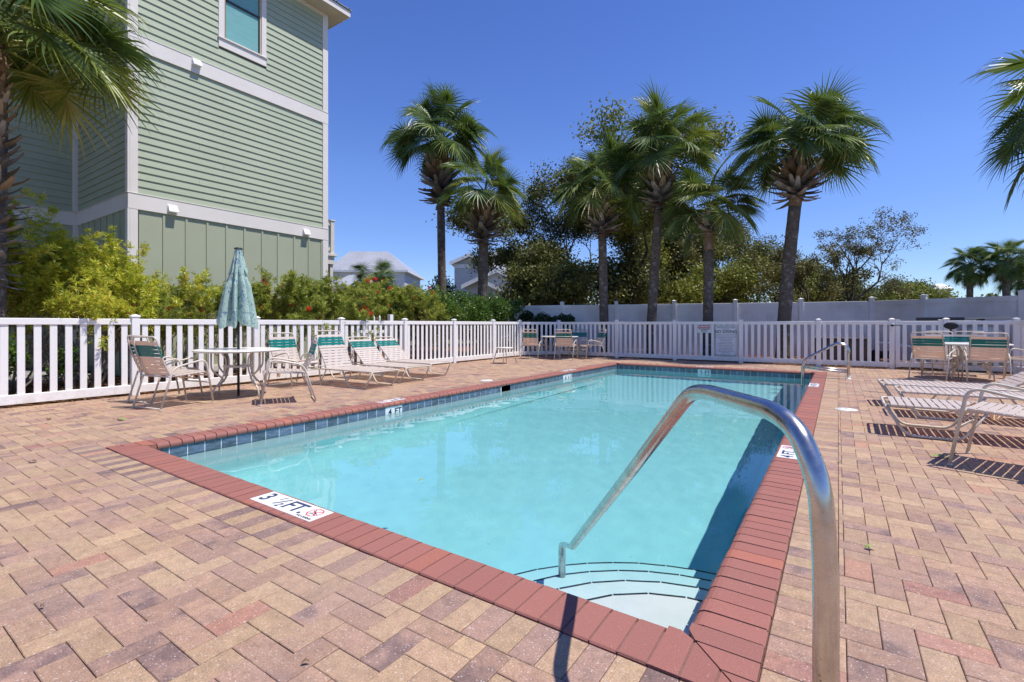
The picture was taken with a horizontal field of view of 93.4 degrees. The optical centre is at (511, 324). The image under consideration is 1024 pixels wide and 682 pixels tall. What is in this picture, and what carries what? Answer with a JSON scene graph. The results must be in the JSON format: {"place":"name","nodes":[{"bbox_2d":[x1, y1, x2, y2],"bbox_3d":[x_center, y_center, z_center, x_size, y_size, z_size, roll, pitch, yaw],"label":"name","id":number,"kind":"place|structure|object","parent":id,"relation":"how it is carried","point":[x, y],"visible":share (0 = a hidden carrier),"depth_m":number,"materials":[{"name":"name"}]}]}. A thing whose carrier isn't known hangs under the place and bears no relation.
{"place":"outdoors","nodes":[
{"label":"outdoors","id":0,"kind":"place"},
{"bbox_2d":[8,369,93,385],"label":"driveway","id":1,"kind":"structure","parent":0,"point":[27,372],"depth_m":9.76,"materials":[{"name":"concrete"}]},
{"bbox_2d":[333,251,424,336],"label":"white house","id":2,"kind":"structure","parent":0,"point":[406,274],"depth_m":45.25,"materials":[{"name":"grey"}]},
{"bbox_2d":[333,337,508,351],"bbox_3d":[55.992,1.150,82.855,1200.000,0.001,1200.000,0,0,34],"label":"ground","id":3,"kind":"structure","parent":0,"point":[428,343],"depth_m":28.85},
{"bbox_2d":[0,0,351,377],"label":"green house","id":4,"kind":"structure","parent":3,"relation":"on","point":[223,166],"depth_m":11.70,"materials":[{"name":"green wood"}]},
{"bbox_2d":[218,0,267,66],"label":"window","id":5,"kind":"structure","parent":4,"relation":"in","point":[241,33],"depth_m":12.21,"materials":[{"name":"paint"}]},
{"bbox_2d":[424,271,456,295],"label":"tree","id":6,"kind":"object","parent":3,"relation":"on","point":[451,288],"visible":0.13,"depth_m":24.77,"materials":[{"name":"green plant"}]},
{"bbox_2d":[541,246,622,304],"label":"tree","id":7,"kind":"object","parent":3,"relation":"on","point":[584,262],"visible":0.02,"depth_m":24.80,"materials":[{"name":"green plant"}]},
{"bbox_2d":[587,245,661,304],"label":"tree","id":8,"kind":"object","parent":3,"relation":"on","point":[614,285],"visible":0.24,"depth_m":23.29,"materials":[{"name":"green plant"}]},
{"bbox_2d":[570,92,747,303],"bbox_3d":[6.189,-4.032,21.462,6.616,10.560,8.330,0,0,13],"label":"oak tree","id":9,"kind":"object","parent":3,"relation":"on","point":[624,227],"visible":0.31,"depth_m":19.35,"materials":[{"name":"leaf"},{"name":"dark bark"},{"name":"grey twig"}]},
{"bbox_2d":[616,194,704,295],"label":"scrub oak","id":10,"kind":"object","parent":3,"relation":"on","point":[681,234],"visible":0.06,"depth_m":27.13,"materials":[{"name":"green plant"}]},
{"bbox_2d":[612,237,725,303],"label":"tree","id":11,"kind":"object","parent":3,"relation":"on","point":[679,262],"visible":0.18,"depth_m":26.11,"materials":[{"name":"green plant"}]},
{"bbox_2d":[616,207,747,303],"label":"oak","id":12,"kind":"object","parent":3,"relation":"on","point":[680,290],"visible":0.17,"depth_m":24.72,"materials":[{"name":"green plant"}]},
{"bbox_2d":[658,252,780,303],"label":"tree","id":13,"kind":"object","parent":3,"relation":"on","point":[734,276],"visible":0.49,"depth_m":24.73,"materials":[{"name":"leaf"},{"name":"grey twig"},{"name":"dark bark"}]},
{"bbox_2d":[683,276,765,302],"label":"tree","id":14,"kind":"object","parent":3,"relation":"on","point":[719,300],"visible":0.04,"depth_m":29.39,"materials":[{"name":"green plant"}]},
{"bbox_2d":[694,208,832,301],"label":"scrub oak","id":15,"kind":"object","parent":3,"relation":"on","point":[729,251],"visible":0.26,"depth_m":28.48,"materials":[{"name":"green plant"}]},
{"bbox_2d":[734,242,802,302],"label":"bare oak","id":16,"kind":"object","parent":3,"relation":"on","point":[777,256],"visible":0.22,"depth_m":26.20,"materials":[{"name":"green plant"}]},
{"bbox_2d":[752,257,837,302],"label":"tree","id":17,"kind":"object","parent":3,"relation":"on","point":[811,293],"visible":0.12,"depth_m":28.00,"materials":[{"name":"green plant"}]},
{"bbox_2d":[746,239,882,301],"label":"bare oak","id":18,"kind":"object","parent":3,"relation":"on","point":[802,273],"visible":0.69,"depth_m":21.52,"materials":[{"name":"green plant"}]},
{"bbox_2d":[817,266,886,301],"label":"tree","id":19,"kind":"object","parent":3,"relation":"on","point":[866,295],"visible":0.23,"depth_m":29.12,"materials":[{"name":"green plant"}]},
{"bbox_2d":[806,206,928,300],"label":"bare oak","id":20,"kind":"object","parent":3,"relation":"on","point":[862,251],"visible":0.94,"depth_m":21.94,"materials":[{"name":"green plant"}]},
{"bbox_2d":[872,273,939,300],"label":"tree","id":21,"kind":"object","parent":3,"relation":"on","point":[901,282],"visible":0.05,"depth_m":33.83,"materials":[{"name":"green plant"}]},
{"bbox_2d":[886,277,965,299],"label":"tree","id":22,"kind":"object","parent":3,"relation":"on","point":[919,288],"visible":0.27,"depth_m":29.29,"materials":[{"name":"green plant"}]},
{"bbox_2d":[938,245,997,296],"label":"sabal palm","id":23,"kind":"object","parent":3,"relation":"on","point":[968,274],"visible":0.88,"depth_m":39.63,"materials":[{"name":"green plant"}]},
{"bbox_2d":[977,237,1023,295],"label":"sabal palm","id":24,"kind":"object","parent":3,"relation":"on","point":[1008,272],"visible":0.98,"depth_m":37.69,"materials":[{"name":"green plant"}]},
{"bbox_2d":[989,254,1023,295],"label":"sabal palm","id":25,"kind":"object","parent":3,"relation":"on","point":[1018,285],"visible":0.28,"depth_m":41.90,"materials":[{"name":"green plant"}]},
{"bbox_2d":[449,252,510,338],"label":"white house","id":26,"kind":"structure","parent":0,"point":[464,280],"depth_m":42.68,"materials":[{"name":"grey"}]},
{"bbox_2d":[0,344,1009,408],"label":"mulch bed","id":27,"kind":"object","parent":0,"point":[116,383],"visible":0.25,"depth_m":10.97,"materials":[{"name":"brown plant"}]},
{"bbox_2d":[8,332,45,394],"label":"shrub","id":28,"kind":"object","parent":27,"relation":"on","point":[12,361],"visible":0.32,"depth_m":6.82,"materials":[{"name":"green plant"}]},
{"bbox_2d":[7,225,46,382],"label":"bottlebrush shrub","id":29,"kind":"object","parent":27,"relation":"on","point":[15,245],"visible":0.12,"depth_m":7.43,"materials":[{"name":"green plant"}]},
{"bbox_2d":[42,346,79,390],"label":"shrub","id":30,"kind":"object","parent":27,"relation":"on","point":[61,353],"visible":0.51,"depth_m":7.27,"materials":[{"name":"green plant"}]},
{"bbox_2d":[7,187,156,393],"bbox_3d":[-7.823,-0.541,8.133,4.350,3.385,3.416,0,0,20],"label":"bottlebrush shrub","id":31,"kind":"object","parent":27,"relation":"on","point":[45,276],"visible":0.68,"depth_m":7.63,"materials":[{"name":"green plant"}]},
{"bbox_2d":[8,240,161,384],"bbox_3d":[-8.333,-0.199,9.351,2.720,2.696,3.464,0,0,-22],"label":"bottlebrush shrub","id":32,"kind":"object","parent":27,"relation":"on","point":[141,270],"visible":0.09,"depth_m":9.10,"materials":[{"name":"green plant"}]},
{"bbox_2d":[0,0,170,317],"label":"sabal palm","id":33,"kind":"object","parent":27,"relation":"on","point":[84,49],"visible":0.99,"depth_m":7.19,"materials":[{"name":"green plant"}]},
{"bbox_2d":[7,225,221,389],"bbox_3d":[-7.167,-0.160,8.461,3.554,3.324,3.221,0,0,-31],"label":"bottlebrush shrub","id":34,"kind":"object","parent":27,"relation":"on","point":[148,298],"visible":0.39,"depth_m":8.28,"materials":[{"name":"green plant"}]},
{"bbox_2d":[118,272,245,381],"bbox_3d":[-6.403,0.034,9.595,2.596,2.225,2.698,0,0,-23],"label":"bottlebrush shrub","id":35,"kind":"object","parent":27,"relation":"on","point":[188,311],"visible":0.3,"depth_m":9.10,"materials":[{"name":"green plant"}]},
{"bbox_2d":[161,277,283,376],"bbox_3d":[-6.577,0.060,10.716,2.486,2.180,2.876,0,0,-2],"label":"bottlebrush shrub","id":36,"kind":"object","parent":27,"relation":"on","point":[212,306],"visible":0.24,"depth_m":10.45,"materials":[{"name":"green plant"}]},
{"bbox_2d":[170,265,322,370],"bbox_3d":[-5.804,-0.146,11.230,3.080,2.587,3.137,0,0,-9],"label":"bottlebrush shrub","id":37,"kind":"object","parent":27,"relation":"on","point":[286,307],"visible":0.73,"depth_m":10.66,"materials":[{"name":"green plant"}]},
{"bbox_2d":[255,270,388,367],"bbox_3d":[-4.357,-0.075,11.859,2.796,2.452,3.186,0,0,6],"label":"bottlebrush shrub","id":38,"kind":"object","parent":27,"relation":"on","point":[320,304],"visible":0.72,"depth_m":11.46,"materials":[{"name":"green plant"}]},
{"bbox_2d":[349,257,397,341],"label":"sabal palm","id":39,"kind":"object","parent":27,"relation":"on","point":[380,266],"visible":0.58,"depth_m":17.82,"materials":[{"name":"green plant"}]},
{"bbox_2d":[326,267,446,363],"bbox_3d":[-3.763,-0.224,13.218,3.199,2.742,3.326,0,0,23],"label":"bottlebrush shrub","id":40,"kind":"object","parent":27,"relation":"on","point":[369,306],"visible":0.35,"depth_m":13.29,"materials":[{"name":"green plant"}]},
{"bbox_2d":[354,283,450,356],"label":"bottlebrush shrub","id":41,"kind":"object","parent":27,"relation":"on","point":[395,300],"visible":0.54,"depth_m":14.07,"materials":[{"name":"green plant"}]},
{"bbox_2d":[367,281,461,359],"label":"bottlebrush shrub","id":42,"kind":"object","parent":27,"relation":"on","point":[412,316],"visible":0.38,"depth_m":14.72,"materials":[{"name":"green plant"}]},
{"bbox_2d":[382,293,450,358],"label":"hedge shrub","id":43,"kind":"object","parent":27,"relation":"on","point":[447,300],"visible":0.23,"depth_m":15.43,"materials":[{"name":"green plant"}]},
{"bbox_2d":[379,76,496,348],"bbox_3d":[-3.316,-4.847,21.953,5.122,11.939,5.127,0,0,-20],"label":"sabal palm","id":44,"kind":"object","parent":27,"relation":"on","point":[436,150],"visible":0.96,"depth_m":21.42,"materials":[{"name":"green plant"}]},
{"bbox_2d":[419,286,478,357],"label":"hedge shrub","id":45,"kind":"object","parent":27,"relation":"on","point":[463,309],"visible":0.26,"depth_m":16.14,"materials":[{"name":"green plant"}]},
{"bbox_2d":[448,289,511,354],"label":"hedge shrub","id":46,"kind":"object","parent":27,"relation":"on","point":[488,312],"visible":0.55,"depth_m":17.03,"materials":[{"name":"green plant"}]},
{"bbox_2d":[434,144,528,352],"bbox_3d":[-1.116,-2.931,19.026,3.594,8.109,3.672,0,0,34],"label":"sabal palm","id":47,"kind":"object","parent":27,"relation":"on","point":[485,203],"visible":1,"depth_m":18.75,"materials":[{"name":"green plant"}]},
{"bbox_2d":[472,296,531,353],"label":"hedge shrub","id":48,"kind":"object","parent":27,"relation":"on","point":[515,309],"visible":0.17,"depth_m":17.83,"materials":[{"name":"green plant"}]},
{"bbox_2d":[465,230,579,299],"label":"scrub oak","id":49,"kind":"object","parent":27,"relation":"on","point":[537,254],"visible":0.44,"depth_m":24.43,"materials":[{"name":"green plant"}]},
{"bbox_2d":[516,310,553,350],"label":"hedge shrub","id":50,"kind":"object","parent":27,"relation":"on","point":[526,316],"visible":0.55,"depth_m":18.16,"materials":[{"name":"green plant"}]},
{"bbox_2d":[488,253,621,305],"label":"tree","id":51,"kind":"object","parent":27,"relation":"on","point":[570,285],"visible":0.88,"depth_m":21.68,"materials":[{"name":"green plant"}]},
{"bbox_2d":[539,313,575,350],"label":"hedge shrub","id":52,"kind":"object","parent":27,"relation":"on","point":[561,317],"visible":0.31,"depth_m":18.02,"materials":[{"name":"green plant"}]},
{"bbox_2d":[426,150,690,304],"bbox_3d":[2.228,-4.006,25.680,13.228,10.468,6.950,0,0,3],"label":"scrub oak","id":53,"kind":"object","parent":27,"relation":"on","point":[537,194],"visible":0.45,"depth_m":25.38,"materials":[{"name":"green plant"}]},
{"bbox_2d":[542,122,654,351],"bbox_3d":[3.217,-2.940,17.570,3.987,8.125,4.156,0,0,34],"label":"sabal palm","id":54,"kind":"object","parent":27,"relation":"on","point":[599,201],"visible":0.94,"depth_m":17.24,"materials":[{"name":"green plant"}]},
{"bbox_2d":[599,76,724,353],"bbox_3d":[5.170,-3.494,16.735,4.207,9.243,4.072,0,0,-17],"label":"sabal palm","id":55,"kind":"object","parent":27,"relation":"on","point":[654,128],"visible":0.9,"depth_m":16.27,"materials":[{"name":"green plant"}]},
{"bbox_2d":[651,150,768,355],"bbox_3d":[6.306,-2.122,15.618,3.740,6.487,3.525,0,0,34],"label":"sabal palm","id":56,"kind":"object","parent":27,"relation":"on","point":[691,188],"visible":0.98,"depth_m":15.44,"materials":[{"name":"green plant"}]},
{"bbox_2d":[511,289,1023,365],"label":"privacy fence","id":57,"kind":"object","parent":27,"relation":"on","point":[871,309],"visible":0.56,"depth_m":16.40,"materials":[{"name":"plastic"}]},
{"bbox_2d":[556,354,1006,372],"bbox_3d":[6.952,1.107,14.986,12.700,0.303,2.052,0,0,34],"label":"pine straw","id":58,"kind":"object","parent":27,"relation":"on","point":[814,364],"visible":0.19,"depth_m":12.96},
{"bbox_2d":[726,64,893,358],"bbox_3d":[8.743,-3.141,14.425,4.255,8.544,4.358,0,0,-2],"label":"sabal palm","id":59,"kind":"object","parent":27,"relation":"on","point":[794,173],"visible":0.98,"depth_m":14.15,"materials":[{"name":"green plant"}]},
{"bbox_2d":[814,337,866,360],"bbox_3d":[9.140,0.745,13.436,1.300,0.750,0.620,0,0,34],"label":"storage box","id":60,"kind":"object","parent":27,"relation":"on","point":[850,347],"visible":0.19,"depth_m":13.14,"materials":[{"name":"grey plastic"}]},
{"bbox_2d":[871,342,961,364],"bbox_3d":[10.623,0.795,12.636,1.952,0.650,0.235,0,0,34],"label":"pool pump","id":61,"kind":"object","parent":27,"relation":"on","point":[880,354],"visible":0.15,"depth_m":12.99,"materials":[{"name":"black plastic"}]},
{"bbox_2d":[915,317,1020,360],"bbox_3d":[11.768,0.470,12.549,1.950,1.300,0.730,0,0,38],"label":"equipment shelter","id":62,"kind":"object","parent":27,"relation":"on","point":[937,318],"visible":0.38,"depth_m":12.41,"materials":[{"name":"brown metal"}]},
{"bbox_2d":[957,319,1004,365],"bbox_3d":[11.948,0.495,12.323,0.900,1.250,0.900,0,0,34],"label":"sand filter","id":63,"kind":"object","parent":27,"relation":"on","point":[980,328],"visible":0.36,"depth_m":12.04,"materials":[{"name":"beige plastic"}]},
{"bbox_2d":[961,50,1023,213],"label":"sabal palm","id":64,"kind":"object","parent":27,"relation":"on","point":[1009,149],"visible":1,"depth_m":12.81,"materials":[{"name":"green plant"}]},
{"bbox_2d":[0,355,1023,681],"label":"pool deck","id":65,"kind":"structure","parent":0,"point":[120,567],"depth_m":2.20,"materials":[{"name":"beige brick"}]},
{"bbox_2d":[127,335,203,404],"bbox_3d":[-5.126,0.638,7.129,0.621,0.971,0.764,0,0,26],"label":"strap chair","id":66,"kind":"object","parent":65,"relation":"on","point":[137,363],"visible":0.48,"depth_m":7.00,"materials":[{"name":"beige paint"}]},
{"bbox_2d":[132,336,214,410],"bbox_3d":[-4.670,0.638,6.649,0.621,0.971,0.765,0,0,24],"label":"strap chair","id":67,"kind":"object","parent":65,"relation":"on","point":[165,372],"visible":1,"depth_m":6.45,"materials":[{"name":"beige paint"}]},
{"bbox_2d":[192,347,281,399],"bbox_3d":[-4.296,0.753,7.574,1.228,0.735,1.228,0,0,34],"label":"patio table","id":68,"kind":"object","parent":65,"relation":"on","point":[222,351],"visible":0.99,"depth_m":7.44,"materials":[{"name":"beige paint"}]},
{"bbox_2d":[216,247,257,395],"bbox_3d":[-4.314,-0.045,7.577,0.611,2.330,0.526,0,0,34],"label":"closed umbrella","id":69,"kind":"object","parent":65,"relation":"on","point":[237,307],"visible":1,"depth_m":7.47,"materials":[{"name":"teal fabric"}]},
{"bbox_2d":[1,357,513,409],"bbox_3d":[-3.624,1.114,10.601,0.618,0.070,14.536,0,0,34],"label":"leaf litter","id":70,"kind":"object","parent":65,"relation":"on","point":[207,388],"visible":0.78,"depth_m":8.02,"materials":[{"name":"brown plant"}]},
{"bbox_2d":[0,314,521,405],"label":"picket fence","id":71,"kind":"object","parent":65,"relation":"on","point":[134,321],"visible":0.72,"depth_m":8.13,"materials":[{"name":"white plastic"}]},
{"bbox_2d":[259,334,318,405],"bbox_3d":[-3.245,0.638,7.021,0.764,0.971,0.621,0,0,-28],"label":"strap chair","id":72,"kind":"object","parent":65,"relation":"on","point":[302,370],"visible":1,"depth_m":6.92,"materials":[{"name":"beige paint"}]},
{"bbox_2d":[266,332,321,388],"bbox_3d":[-3.973,0.638,8.785,0.764,0.971,0.621,0,0,30],"label":"strap chair","id":73,"kind":"object","parent":65,"relation":"on","point":[283,344],"visible":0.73,"depth_m":8.88,"materials":[{"name":"beige paint"}]},
{"bbox_2d":[300,330,399,388],"bbox_3d":[-3.046,0.617,8.973,1.985,1.005,0.684,0,0,31],"label":"strap lounger","id":74,"kind":"object","parent":65,"relation":"on","point":[336,345],"visible":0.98,"depth_m":9.04,"materials":[{"name":"beige paint"}]},
{"bbox_2d":[360,315,392,360],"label":"garden gate","id":75,"kind":"structure","parent":65,"relation":"on","point":[389,317],"depth_m":12.45,"materials":[{"name":"white plastic"}]},
{"bbox_2d":[341,336,429,382],"bbox_3d":[-2.626,0.690,9.864,1.985,0.859,0.684,0,0,33],"label":"strap lounger","id":76,"kind":"object","parent":65,"relation":"on","point":[366,348],"visible":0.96,"depth_m":9.96,"materials":[{"name":"beige paint"}]},
{"bbox_2d":[368,336,451,377],"bbox_3d":[-2.312,0.700,10.739,1.985,0.839,0.684,0,0,33],"label":"strap lounger","id":77,"kind":"object","parent":65,"relation":"on","point":[392,351],"visible":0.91,"depth_m":10.84,"materials":[{"name":"beige paint"}]},
{"bbox_2d":[160,365,812,455],"bbox_3d":[1.747,1.980,7.827,5.166,1.620,11.590,0,0,34],"label":"pool basin","id":78,"kind":"object","parent":65,"relation":"in","point":[217,443],"visible":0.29,"depth_m":6.83,"materials":[{"name":"tile"}]},
{"bbox_2d":[106,362,826,681],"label":"pool coping","id":79,"kind":"object","parent":78,"relation":"on","point":[725,640],"visible":0.91,"depth_m":2.19,"materials":[{"name":"red brick"}]},
{"bbox_2d":[250,492,333,521],"bbox_3d":[-1.361,1.112,2.960,0.639,0.007,0.160,0,0,34],"label":"depth marker","id":80,"kind":"object","parent":79,"relation":"on","point":[302,510],"visible":1,"depth_m":2.94,"materials":[{"name":"white tile"}]},
{"bbox_2d":[776,445,796,458],"bbox_3d":[2.417,1.112,4.202,0.160,0.007,0.474,0,0,34],"label":"depth marker","id":81,"kind":"object","parent":79,"relation":"on","point":[785,451],"visible":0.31,"depth_m":4.17,"materials":[{"name":"white tile"}]},
{"bbox_2d":[177,369,810,635],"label":"water","id":82,"kind":"structure","parent":78,"relation":"in","point":[520,482],"depth_m":4.05,"materials":[{"name":"teal liquid"}]},
{"bbox_2d":[520,329,545,359],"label":"strap chair","id":83,"kind":"object","parent":65,"relation":"on","point":[528,337],"visible":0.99,"depth_m":15.54,"materials":[{"name":"beige paint"}]},
{"bbox_2d":[541,336,577,358],"bbox_3d":[1.570,0.753,15.896,1.228,0.735,1.228,0,0,17],"label":"patio table","id":84,"kind":"object","parent":65,"relation":"on","point":[551,337],"visible":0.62,"depth_m":15.57,"materials":[{"name":"beige paint"}]},
{"bbox_2d":[554,329,577,359],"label":"strap chair","id":85,"kind":"object","parent":65,"relation":"on","point":[564,342],"visible":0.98,"depth_m":15.14,"materials":[{"name":"beige paint"}]},
{"bbox_2d":[568,329,587,357],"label":"strap chair","id":86,"kind":"object","parent":65,"relation":"on","point":[580,337],"visible":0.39,"depth_m":16.67,"materials":[{"name":"beige paint"}]},
{"bbox_2d":[578,329,605,359],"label":"strap chair","id":87,"kind":"object","parent":65,"relation":"on","point":[599,341],"visible":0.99,"depth_m":15.68,"materials":[{"name":"beige paint"}]},
{"bbox_2d":[568,384,838,681],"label":"pool handrail","id":88,"kind":"object","parent":65,"relation":"on","point":[792,426],"visible":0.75,"depth_m":0.95,"materials":[{"name":"silver metal"}]},
{"bbox_2d":[522,317,1020,373],"bbox_3d":[5.871,0.497,13.874,12.573,1.305,1.306,0,0,34],"label":"picket fence","id":89,"kind":"object","parent":65,"relation":"on","point":[818,361],"visible":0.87,"depth_m":13.66,"materials":[{"name":"white plastic"}]},
{"bbox_2d":[697,325,710,332],"bbox_3d":[5.802,0.134,14.570,0.414,0.252,0.008,0,0,34],"label":"pool sign","id":90,"kind":"object","parent":89,"relation":"attached to","point":[703,328],"visible":1,"depth_m":14.57,"materials":[{"name":"white plastic"}]},
{"bbox_2d":[715,326,736,356],"bbox_3d":[6.307,0.497,14.229,0.608,0.914,0.008,0,0,34],"label":"pool sign","id":91,"kind":"object","parent":89,"relation":"attached to","point":[725,341],"visible":1,"depth_m":14.22,"materials":[{"name":"white plastic"}]},
{"bbox_2d":[891,319,942,368],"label":"picket gate","id":92,"kind":"structure","parent":89,"relation":"attached to","point":[895,327],"depth_m":11.89,"materials":[{"name":"white plastic"}]},
{"bbox_2d":[943,322,958,328],"bbox_3d":[10.403,0.241,11.430,0.270,0.579,0.012,0,0,34],"label":"hanging ring","id":93,"kind":"object","parent":89,"relation":"hanging from","point":[950,325],"visible":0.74,"depth_m":11.43,"materials":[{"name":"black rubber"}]},
{"bbox_2d":[801,342,850,383],"bbox_3d":[6.703,1.127,10.316,0.915,1.486,0.680,0,0,34],"label":"pool handrail","id":94,"kind":"object","parent":65,"relation":"on","point":[803,368],"visible":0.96,"depth_m":10.19,"materials":[{"name":"silver metal"}]},
{"bbox_2d":[908,332,959,381],"bbox_3d":[8.506,0.638,9.739,0.764,0.971,0.621,0,0,-33],"label":"strap chair","id":95,"kind":"object","parent":65,"relation":"on","point":[917,350],"visible":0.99,"depth_m":9.62,"materials":[{"name":"beige paint"}]},
{"bbox_2d":[922,331,968,376],"bbox_3d":[9.673,0.638,10.799,0.621,0.971,0.764,0,0,26],"label":"strap chair","id":96,"kind":"object","parent":65,"relation":"on","point":[948,339],"visible":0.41,"depth_m":11.00,"materials":[{"name":"beige paint"}]},
{"bbox_2d":[877,371,1023,407],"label":"strap lounger","id":97,"kind":"object","parent":65,"relation":"on","point":[950,385],"visible":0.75,"depth_m":6.38,"materials":[{"name":"beige paint"}]},
{"bbox_2d":[880,396,1023,440],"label":"strap lounger","id":98,"kind":"object","parent":65,"relation":"on","point":[909,404],"visible":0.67,"depth_m":4.88,"materials":[{"name":"beige paint"}]},
{"bbox_2d":[894,385,1023,420],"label":"strap lounger","id":99,"kind":"object","parent":65,"relation":"on","point":[958,393],"visible":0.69,"depth_m":5.74,"materials":[{"name":"beige paint"}]},
{"bbox_2d":[951,331,991,377],"bbox_3d":[10.084,0.638,10.616,0.621,0.971,0.764,0,0,41],"label":"strap chair","id":100,"kind":"object","parent":65,"relation":"on","point":[962,338],"visible":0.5,"depth_m":10.84,"materials":[{"name":"beige paint"}]},
{"bbox_2d":[945,342,1013,381],"bbox_3d":[9.378,0.753,9.859,1.228,0.735,1.228,0,0,5],"label":"patio table","id":101,"kind":"object","parent":65,"relation":"on","point":[958,344],"visible":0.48,"depth_m":9.82,"materials":[{"name":"beige paint"}]},
{"bbox_2d":[947,383,1023,465],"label":"strap chair","id":102,"kind":"object","parent":65,"relation":"on","point":[977,409],"visible":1,"depth_m":3.79,"materials":[{"name":"beige paint"}]},
{"bbox_2d":[961,332,1011,383],"bbox_3d":[9.049,0.638,9.212,0.621,0.971,0.764,0,0,37],"label":"strap chair","id":103,"kind":"object","parent":65,"relation":"on","point":[997,356],"visible":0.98,"depth_m":9.02,"materials":[{"name":"beige paint"}]},
{"bbox_2d":[1005,348,1023,375],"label":"strap chair","id":104,"kind":"object","parent":65,"relation":"on","point":[1016,358],"visible":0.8,"depth_m":9.88,"materials":[{"name":"beige paint"}]},
{"bbox_2d":[1017,320,1023,372],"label":"picket fence","id":105,"kind":"object","parent":65,"relation":"on","point":[1020,368],"visible":1,"depth_m":10.71,"materials":[{"name":"white plastic"}]},
{"bbox_2d":[328,0,1023,304],"label":"sky","id":106,"kind":"structure","parent":0,"point":[532,68],"materials":[{"name":"blue"}]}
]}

